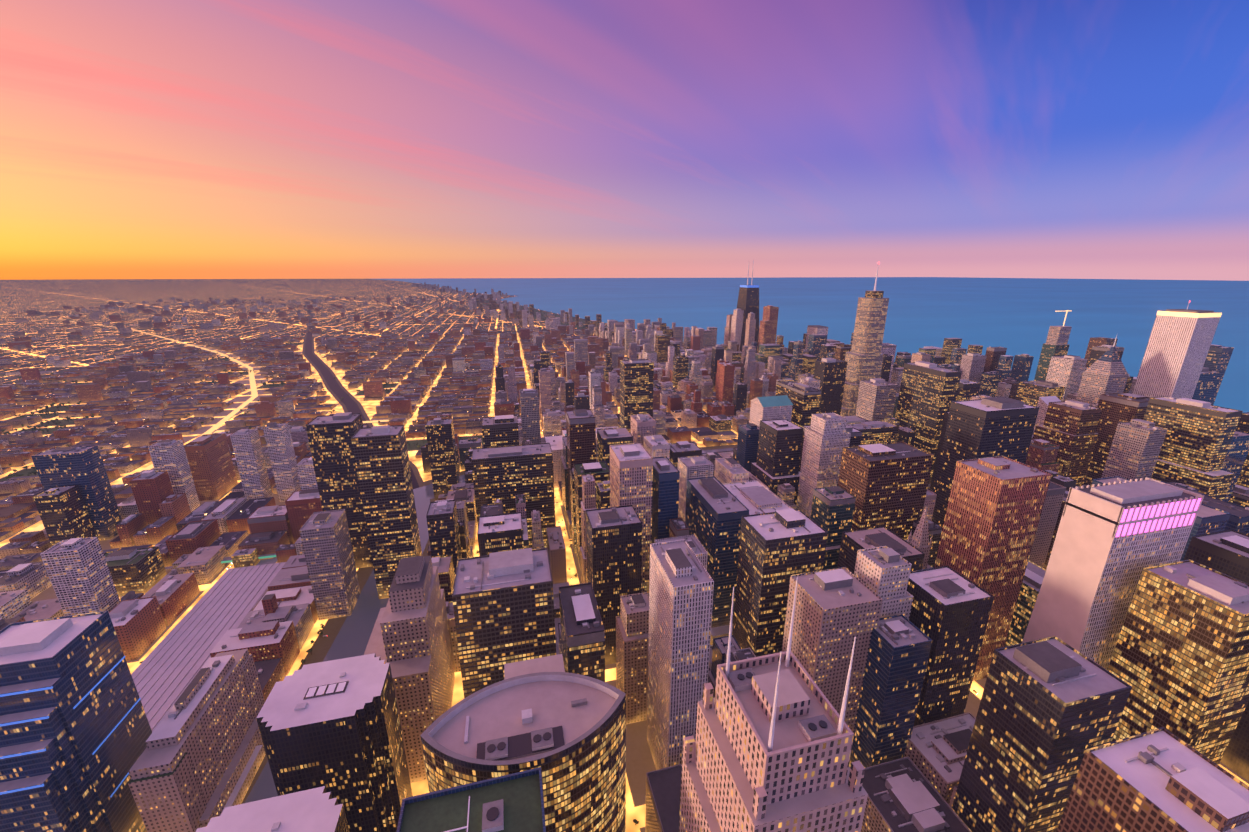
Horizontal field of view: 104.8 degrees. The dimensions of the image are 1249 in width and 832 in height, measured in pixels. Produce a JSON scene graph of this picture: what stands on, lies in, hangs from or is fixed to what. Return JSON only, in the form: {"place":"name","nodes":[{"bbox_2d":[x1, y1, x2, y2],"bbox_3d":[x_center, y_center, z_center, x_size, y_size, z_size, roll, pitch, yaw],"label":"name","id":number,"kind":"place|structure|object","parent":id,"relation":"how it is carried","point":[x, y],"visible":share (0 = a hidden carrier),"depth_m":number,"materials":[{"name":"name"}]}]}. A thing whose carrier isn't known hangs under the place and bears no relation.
{"place":"outdoors","nodes":[
{"label":"outdoors","id":0,"kind":"place"},
{"bbox_2d":[1,311,494,546],"bbox_3d":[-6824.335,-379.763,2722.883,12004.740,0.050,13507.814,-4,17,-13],"label":"highway","id":1,"kind":"structure","parent":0,"point":[254,393],"depth_m":1579.20,"materials":[{"name":"yellow asphalt"}]},
{"bbox_2d":[0,279,636,384],"bbox_3d":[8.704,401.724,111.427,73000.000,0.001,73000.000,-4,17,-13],"label":"ground","id":2,"kind":"structure","parent":0,"point":[17,296],"depth_m":5455.26,"materials":[{"name":"brown"}]},
{"bbox_2d":[0,294,594,384],"bbox_3d":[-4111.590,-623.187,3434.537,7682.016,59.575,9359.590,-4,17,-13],"label":"blocks","id":3,"kind":"structure","parent":2,"relation":"on","point":[19,343],"depth_m":4134.82,"materials":[{"name":"concrete"}]},
{"bbox_2d":[2,332,602,465],"bbox_3d":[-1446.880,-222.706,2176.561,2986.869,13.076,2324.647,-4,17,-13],"label":"neighbourhood trees","id":4,"kind":"object","parent":2,"relation":"on","point":[225,370],"visible":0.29,"depth_m":1996.82,"materials":[{"name":"green plant"}]},
{"bbox_2d":[412,282,605,333],"bbox_3d":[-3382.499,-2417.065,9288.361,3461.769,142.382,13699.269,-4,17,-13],"label":"distant buildings","id":5,"kind":"structure","parent":2,"relation":"on","point":[525,316],"depth_m":4607.31,"materials":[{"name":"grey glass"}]},
{"bbox_2d":[485,301,606,328],"bbox_3d":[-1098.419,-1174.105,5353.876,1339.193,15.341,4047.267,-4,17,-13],"label":"lincoln park trees","id":6,"kind":"object","parent":2,"relation":"on","point":[546,315],"visible":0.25,"depth_m":4757.26,"materials":[{"name":"green plant"}]},
{"bbox_2d":[245,316,732,802],"bbox_3d":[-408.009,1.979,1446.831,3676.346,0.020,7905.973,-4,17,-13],"label":"river","id":7,"kind":"structure","parent":0,"point":[352,638],"depth_m":627.25,"materials":[{"name":"grey liquid"}]},
{"bbox_2d":[425,418,459,500],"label":"high-rise building","id":8,"kind":"structure","parent":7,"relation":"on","point":[442,452],"depth_m":893.72,"materials":[{"name":"black glass"}]},
{"bbox_2d":[814,358,846,414],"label":"skyscraper","id":9,"kind":"structure","parent":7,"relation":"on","point":[830,374],"depth_m":1149.36,"materials":[{"name":"black glass"}]},
{"bbox_2d":[241,317,736,803],"bbox_3d":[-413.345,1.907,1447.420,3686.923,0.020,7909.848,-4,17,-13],"label":"river banks","id":10,"kind":"object","parent":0,"point":[321,646],"visible":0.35,"depth_m":680.48,"materials":[{"name":"grey concrete"}]},
{"bbox_2d":[128,649,265,831],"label":"office building","id":11,"kind":"structure","parent":10,"relation":"on","point":[199,759],"depth_m":374.19,"materials":[{"name":"beige stone"}]},
{"bbox_2d":[196,786,348,831],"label":"building","id":12,"kind":"structure","parent":10,"relation":"on","point":[319,809],"depth_m":242.37,"materials":[{"name":"grey concrete"}]},
{"bbox_2d":[299,509,359,619],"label":"high-rise building","id":13,"kind":"structure","parent":10,"relation":"on","point":[328,551],"depth_m":590.78,"materials":[{"name":"grey concrete"}]},
{"bbox_2d":[256,653,412,831],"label":"high-rise building","id":14,"kind":"structure","parent":10,"relation":"on","point":[333,727],"depth_m":310.07,"materials":[{"name":"black glass"}]},
{"bbox_2d":[306,412,372,568],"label":"high-rise building","id":15,"kind":"structure","parent":10,"relation":"on","point":[331,447],"depth_m":663.53,"materials":[{"name":"black glass"}]},
{"bbox_2d":[620,359,653,431],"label":"skyscraper","id":16,"kind":"structure","parent":10,"relation":"on","point":[636,385],"depth_m":992.67,"materials":[{"name":"black glass"}]},
{"bbox_2d":[482,301,606,329],"bbox_3d":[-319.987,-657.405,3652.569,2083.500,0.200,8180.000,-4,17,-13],"label":"park lawns","id":17,"kind":"structure","parent":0,"point":[566,324],"depth_m":4511.78,"materials":[{"name":"green plant"}]},
{"bbox_2d":[573,461,609,570],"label":"building","id":18,"kind":"structure","parent":0,"point":[599,471],"depth_m":676.24,"materials":[{"name":"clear glass"}]},
{"bbox_2d":[0,334,1248,831],"bbox_3d":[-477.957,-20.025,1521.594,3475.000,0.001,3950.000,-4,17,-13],"label":"streets","id":19,"kind":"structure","parent":0,"point":[632,812],"depth_m":1004.35,"materials":[{"name":"grey asphalt"}]},
{"bbox_2d":[3,337,556,478],"bbox_3d":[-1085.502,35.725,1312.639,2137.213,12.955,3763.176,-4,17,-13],"label":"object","id":20,"kind":"object","parent":19,"relation":"on","point":[64,425],"visible":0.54,"depth_m":1438.10,"materials":[{"name":"green plant"}]},
{"bbox_2d":[255,545,638,824],"bbox_3d":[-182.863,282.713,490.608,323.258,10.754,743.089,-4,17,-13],"label":"riverwalk trees","id":21,"kind":"object","parent":19,"relation":"on","point":[321,633],"visible":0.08,"depth_m":556.93,"materials":[{"name":"green plant"}]},
{"bbox_2d":[120,422,977,693],"bbox_3d":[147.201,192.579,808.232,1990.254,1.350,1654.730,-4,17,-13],"label":"cars","id":22,"kind":"object","parent":19,"relation":"on","point":[473,553],"visible":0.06,"depth_m":703.78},
{"bbox_2d":[0,333,1248,831],"bbox_3d":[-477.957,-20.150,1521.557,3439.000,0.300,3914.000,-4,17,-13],"label":"sidewalks","id":23,"kind":"structure","parent":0,"point":[638,759],"depth_m":849.17,"materials":[{"name":"grey concrete"}]},
{"bbox_2d":[33,485,95,545],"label":"high-rise building","id":24,"kind":"structure","parent":23,"relation":"on","point":[63,513],"depth_m":725.82,"materials":[{"name":"black glass"}]},
{"bbox_2d":[0,611,151,831],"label":"office building","id":25,"kind":"structure","parent":23,"relation":"on","point":[75,731],"depth_m":318.63,"materials":[{"name":"blue glass"}]},
{"bbox_2d":[31,445,121,540],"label":"high-rise building","id":26,"kind":"structure","parent":23,"relation":"on","point":[83,468],"depth_m":755.17,"materials":[{"name":"blue glass"}]},
{"bbox_2d":[40,537,119,615],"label":"high-rise building","id":27,"kind":"structure","parent":23,"relation":"on","point":[79,574],"depth_m":564.91,"materials":[{"name":"white concrete"}]},
{"bbox_2d":[104,546,166,596],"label":"building","id":28,"kind":"structure","parent":23,"relation":"on","point":[140,570],"depth_m":648.37,"materials":[{"name":"black glass"}]},
{"bbox_2d":[129,470,173,524],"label":"building","id":29,"kind":"structure","parent":23,"relation":"on","point":[152,490],"depth_m":800.16,"materials":[{"name":"brick"}]},
{"bbox_2d":[148,439,199,511],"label":"high-rise building","id":30,"kind":"structure","parent":23,"relation":"on","point":[170,457],"depth_m":844.97,"materials":[{"name":"grey concrete"}]},
{"bbox_2d":[0,425,366,660],"bbox_3d":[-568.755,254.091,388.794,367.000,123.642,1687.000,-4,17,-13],"label":"low-rise buildings","id":31,"kind":"structure","parent":23,"relation":"on","point":[198,545],"depth_m":732.78,"materials":[{"name":"brick"}]},
{"bbox_2d":[131,553,285,732],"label":"train shed roof","id":32,"kind":"structure","parent":23,"relation":"on","point":[167,670],"depth_m":558.12,"materials":[{"name":"grey metal"}]},
{"bbox_2d":[230,429,272,499],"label":"high-rise building","id":33,"kind":"structure","parent":23,"relation":"on","point":[250,460],"depth_m":872.13,"materials":[{"name":"grey concrete"}]},
{"bbox_2d":[210,554,317,700],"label":"canal street lowrises","id":34,"kind":"structure","parent":23,"relation":"on","point":[271,632],"depth_m":544.52,"materials":[{"name":"concrete"}]},
{"bbox_2d":[263,422,300,501],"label":"high-rise building","id":35,"kind":"structure","parent":23,"relation":"on","point":[280,448],"depth_m":894.27,"materials":[{"name":"grey concrete"}]},
{"bbox_2d":[296,457,317,489],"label":"building","id":36,"kind":"structure","parent":23,"relation":"on","point":[306,473],"depth_m":778.76,"materials":[{"name":"grey concrete"}]},
{"bbox_2d":[0,330,737,577],"bbox_3d":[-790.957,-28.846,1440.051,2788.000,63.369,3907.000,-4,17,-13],"label":"buildings","id":37,"kind":"structure","parent":23,"relation":"on","point":[463,401],"depth_m":1591.88,"materials":[{"name":"brick"}]},
{"bbox_2d":[351,425,421,598],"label":"riverside building","id":38,"kind":"structure","parent":23,"relation":"on","point":[381,457],"depth_m":607.58,"materials":[{"name":"black glass"}]},
{"bbox_2d":[364,555,454,782],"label":"high-rise building","id":39,"kind":"structure","parent":23,"relation":"on","point":[409,641],"depth_m":396.49,"materials":[{"name":"beige stone"}]},
{"bbox_2d":[426,500,461,575],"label":"high-rise building","id":40,"kind":"structure","parent":23,"relation":"on","point":[443,527],"depth_m":582.18,"materials":[{"name":"black glass"}]},
{"bbox_2d":[396,767,545,831],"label":"building roof","id":41,"kind":"structure","parent":23,"relation":"on","point":[513,802],"depth_m":195.31,"materials":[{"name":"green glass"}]},
{"bbox_2d":[452,548,555,697],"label":"office building","id":42,"kind":"structure","parent":23,"relation":"on","point":[503,604],"depth_m":355.96,"materials":[{"name":"black glass"}]},
{"bbox_2d":[471,443,555,547],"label":"office building","id":43,"kind":"structure","parent":23,"relation":"on","point":[505,474],"depth_m":710.76,"materials":[{"name":"black glass"}]},
{"bbox_2d":[420,654,625,831],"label":"office building","id":44,"kind":"structure","parent":23,"relation":"on","point":[557,724],"depth_m":237.31,"materials":[{"name":"grey glass"}]},
{"bbox_2d":[440,325,627,379],"bbox_3d":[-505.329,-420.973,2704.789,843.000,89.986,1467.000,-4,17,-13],"label":"city buildings","id":45,"kind":"structure","parent":23,"relation":"on","point":[475,354],"depth_m":2477.31,"materials":[{"name":"concrete"}]},
{"bbox_2d":[541,430,566,487],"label":"building","id":46,"kind":"structure","parent":23,"relation":"on","point":[556,443],"depth_m":962.76,"materials":[{"name":"concrete"}]},
{"bbox_2d":[586,505,641,664],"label":"high-rise building","id":47,"kind":"structure","parent":23,"relation":"on","point":[614,551],"depth_m":502.23,"materials":[{"name":"black glass"}]},
{"bbox_2d":[616,592,648,723],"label":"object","id":48,"kind":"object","parent":23,"relation":"on","point":[632,630],"visible":0.85,"depth_m":448.00,"materials":[{"name":"concrete"}]},
{"bbox_2d":[494,339,813,444],"bbox_3d":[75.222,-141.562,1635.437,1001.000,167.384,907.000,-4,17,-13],"label":"buildings","id":49,"kind":"structure","parent":23,"relation":"on","point":[686,383],"depth_m":1496.50,"materials":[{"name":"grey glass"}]},
{"bbox_2d":[647,539,713,769],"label":"skyscraper","id":50,"kind":"structure","parent":23,"relation":"on","point":[681,587],"depth_m":365.00,"materials":[{"name":"white concrete"}]},
{"bbox_2d":[654,534,707,569],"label":"building","id":51,"kind":"structure","parent":50,"relation":"attached to","point":[697,547],"depth_m":486.82,"materials":[{"name":"grey concrete"}]},
{"bbox_2d":[593,318,806,365],"bbox_3d":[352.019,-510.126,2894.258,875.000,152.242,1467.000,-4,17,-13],"label":"cluster of buildings","id":52,"kind":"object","parent":23,"relation":"on","point":[653,340],"visible":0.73,"depth_m":2489.64,"materials":[{"name":"concrete"}]},
{"bbox_2d":[725,314,732,347],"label":"high-rise building","id":53,"kind":"structure","parent":23,"relation":"on","point":[728,328],"depth_m":2464.41,"materials":[{"name":"beige concrete"}]},
{"bbox_2d":[730,309,743,350],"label":"skyscraper","id":54,"kind":"structure","parent":23,"relation":"on","point":[737,324],"depth_m":2343.36,"materials":[{"name":"concrete"}]},
{"bbox_2d":[737,260,758,351],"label":"skyscraper","id":55,"kind":"structure","parent":23,"relation":"on","point":[748,299],"depth_m":2321.19,"materials":[{"name":"black metal"}]},
{"bbox_2d":[744,312,755,345],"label":"high-rise building","id":56,"kind":"structure","parent":23,"relation":"on","point":[750,330],"depth_m":2141.90,"materials":[{"name":"white concrete"}]},
{"bbox_2d":[758,320,772,352],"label":"high-rise building","id":57,"kind":"structure","parent":23,"relation":"on","point":[765,331],"depth_m":1996.45,"materials":[{"name":"concrete"}]},
{"bbox_2d":[749,395,792,427],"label":"building","id":58,"kind":"structure","parent":23,"relation":"on","point":[770,407],"depth_m":835.37,"materials":[{"name":"beige concrete"}]},
{"bbox_2d":[763,305,778,343],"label":"skyscraper","id":59,"kind":"structure","parent":23,"relation":"on","point":[770,312],"depth_m":2229.21,"materials":[{"name":"beige concrete"}]},
{"bbox_2d":[679,577,867,831],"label":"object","id":60,"kind":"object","parent":23,"relation":"on","point":[769,749],"visible":1,"depth_m":167.21,"materials":[{"name":"pink stone"}]},
{"bbox_2d":[800,377,820,389],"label":"building","id":61,"kind":"structure","parent":23,"relation":"on","point":[811,382],"depth_m":1095.65,"materials":[{"name":"grey concrete"}]},
{"bbox_2d":[796,412,850,516],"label":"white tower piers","id":62,"kind":"structure","parent":23,"relation":"on","point":[826,438],"depth_m":700.25,"materials":[{"name":"white concrete"}]},
{"bbox_2d":[782,567,882,732],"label":"tan tower","id":63,"kind":"structure","parent":23,"relation":"on","point":[837,611],"depth_m":378.50,"materials":[{"name":"concrete"}]},
{"bbox_2d":[421,361,1248,831],"bbox_3d":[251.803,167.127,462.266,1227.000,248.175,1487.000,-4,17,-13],"label":"buildings","id":64,"kind":"structure","parent":23,"relation":"on","point":[947,417],"depth_m":633.70,"materials":[{"name":"grey glass"}]},
{"bbox_2d":[840,262,888,415],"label":"skyscraper","id":65,"kind":"structure","parent":23,"relation":"on","point":[864,358],"depth_m":1224.11,"materials":[{"name":"grey glass"}]},
{"bbox_2d":[855,378,897,420],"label":"high-rise building","id":66,"kind":"structure","parent":23,"relation":"on","point":[876,399],"depth_m":999.42,"materials":[{"name":"beige concrete"}]},
{"bbox_2d":[854,546,913,619],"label":"white tower","id":67,"kind":"structure","parent":23,"relation":"on","point":[883,572],"depth_m":391.97,"materials":[{"name":"concrete"}]},
{"bbox_2d":[838,442,933,538],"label":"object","id":68,"kind":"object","parent":23,"relation":"on","point":[885,485],"visible":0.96,"depth_m":602.44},
{"bbox_2d":[849,614,932,767],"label":"high-rise building","id":69,"kind":"structure","parent":23,"relation":"on","point":[897,658],"depth_m":375.32,"materials":[{"name":"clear glass"}]},
{"bbox_2d":[861,756,970,831],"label":"building","id":70,"kind":"structure","parent":23,"relation":"on","point":[904,795],"depth_m":345.37,"materials":[{"name":"grey concrete"}]},
{"bbox_2d":[907,505,932,569],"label":"spired tower","id":71,"kind":"structure","parent":23,"relation":"on","point":[919,539],"depth_m":532.61,"materials":[{"name":"stone"}]},
{"bbox_2d":[911,352,930,362],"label":"building","id":72,"kind":"structure","parent":23,"relation":"on","point":[919,356],"depth_m":1369.84,"materials":[{"name":"beige concrete"}]},
{"bbox_2d":[904,712,975,804],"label":"building","id":73,"kind":"structure","parent":23,"relation":"on","point":[936,752],"depth_m":378.97,"materials":[{"name":"grey concrete"}]},
{"bbox_2d":[907,566,993,725],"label":"skyscraper","id":74,"kind":"structure","parent":23,"relation":"on","point":[950,611],"depth_m":398.43,"materials":[{"name":"black glass"}]},
{"bbox_2d":[949,786,957,807],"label":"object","id":75,"kind":"object","parent":23,"relation":"on","point":[953,794],"depth_m":347.82,"materials":[{"name":"grey concrete"}]},
{"bbox_2d":[732,325,1248,507],"bbox_3d":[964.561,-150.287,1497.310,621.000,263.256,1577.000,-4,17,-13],"label":"cluster","id":76,"kind":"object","parent":23,"relation":"on","point":[1205,448],"visible":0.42,"depth_m":862.92,"materials":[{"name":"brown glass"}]},
{"bbox_2d":[934,456,1051,680],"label":"skyscraper","id":77,"kind":"structure","parent":23,"relation":"on","point":[995,505],"depth_m":470.25,"materials":[{"name":"brown concrete"}]},
{"bbox_2d":[952,636,1131,831],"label":"skyscraper","id":78,"kind":"structure","parent":23,"relation":"on","point":[1050,711],"depth_m":293.68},
{"bbox_2d":[1034,310,1071,380],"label":"skyscraper","id":79,"kind":"structure","parent":23,"relation":"on","point":[1055,344],"depth_m":1227.67,"materials":[{"name":"grey glass"}]},
{"bbox_2d":[1045,355,1086,400],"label":"skyscraper","id":80,"kind":"structure","parent":23,"relation":"on","point":[1066,371],"depth_m":1080.58,"materials":[{"name":"beige concrete"}]},
{"bbox_2d":[1084,337,1117,366],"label":"skyscraper","id":81,"kind":"structure","parent":23,"relation":"on","point":[1096,341],"depth_m":1659.83,"materials":[{"name":"concrete"}]},
{"bbox_2d":[1076,336,1127,404],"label":"skyscraper","id":82,"kind":"structure","parent":23,"relation":"on","point":[1105,373],"depth_m":940.04,"materials":[{"name":"grey concrete"}]},
{"bbox_2d":[1101,419,1167,480],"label":"skyscraper","id":83,"kind":"structure","parent":23,"relation":"on","point":[1135,449],"depth_m":731.52,"materials":[{"name":"beige concrete"}]},
{"bbox_2d":[1132,301,1221,398],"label":"skyscraper","id":84,"kind":"structure","parent":23,"relation":"on","point":[1176,351],"depth_m":905.61,"materials":[{"name":"white stone"}]},
{"bbox_2d":[1107,559,1248,764],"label":"skyscraper","id":85,"kind":"structure","parent":23,"relation":"on","point":[1179,662],"depth_m":325.79,"materials":[{"name":"black glass"}]},
{"bbox_2d":[1192,367,1222,404],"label":"skyscraper","id":86,"kind":"structure","parent":23,"relation":"on","point":[1207,385],"depth_m":982.42,"materials":[{"name":"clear glass"}]},
{"bbox_2d":[0,0,1248,280],"label":"sky","id":87,"kind":"structure","parent":0,"point":[140,139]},
{"bbox_2d":[678,455,713,521],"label":"white tower","id":88,"kind":"structure","parent":0,"point":[692,467],"depth_m":673.81,"materials":[{"name":"white concrete"}]},
{"bbox_2d":[732,508,827,656],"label":"black tower","id":89,"kind":"structure","parent":0,"point":[777,548],"depth_m":445.80,"materials":[{"name":"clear glass"}]},
{"bbox_2d":[378,277,1248,412],"bbox_3d":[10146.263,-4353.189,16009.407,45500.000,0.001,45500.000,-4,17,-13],"label":"lake","id":90,"kind":"structure","parent":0,"point":[1016,316],"depth_m":6266.81,"materials":[{"name":"blue liquid"}]},
{"bbox_2d":[1034,396,1060,428],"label":"high-rise building","id":91,"kind":"structure","parent":0,"point":[1043,403],"depth_m":962.65,"materials":[{"name":"grey concrete"}]},
{"bbox_2d":[1022,477,1203,669],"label":"skyscraper","id":92,"kind":"structure","parent":0,"point":[1111,541],"depth_m":359.90,"materials":[{"name":"stone"}]},
{"bbox_2d":[1057,727,1248,831],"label":"brown tower","id":93,"kind":"structure","parent":0,"point":[1162,779],"depth_m":215.83,"materials":[{"name":"brown concrete"}]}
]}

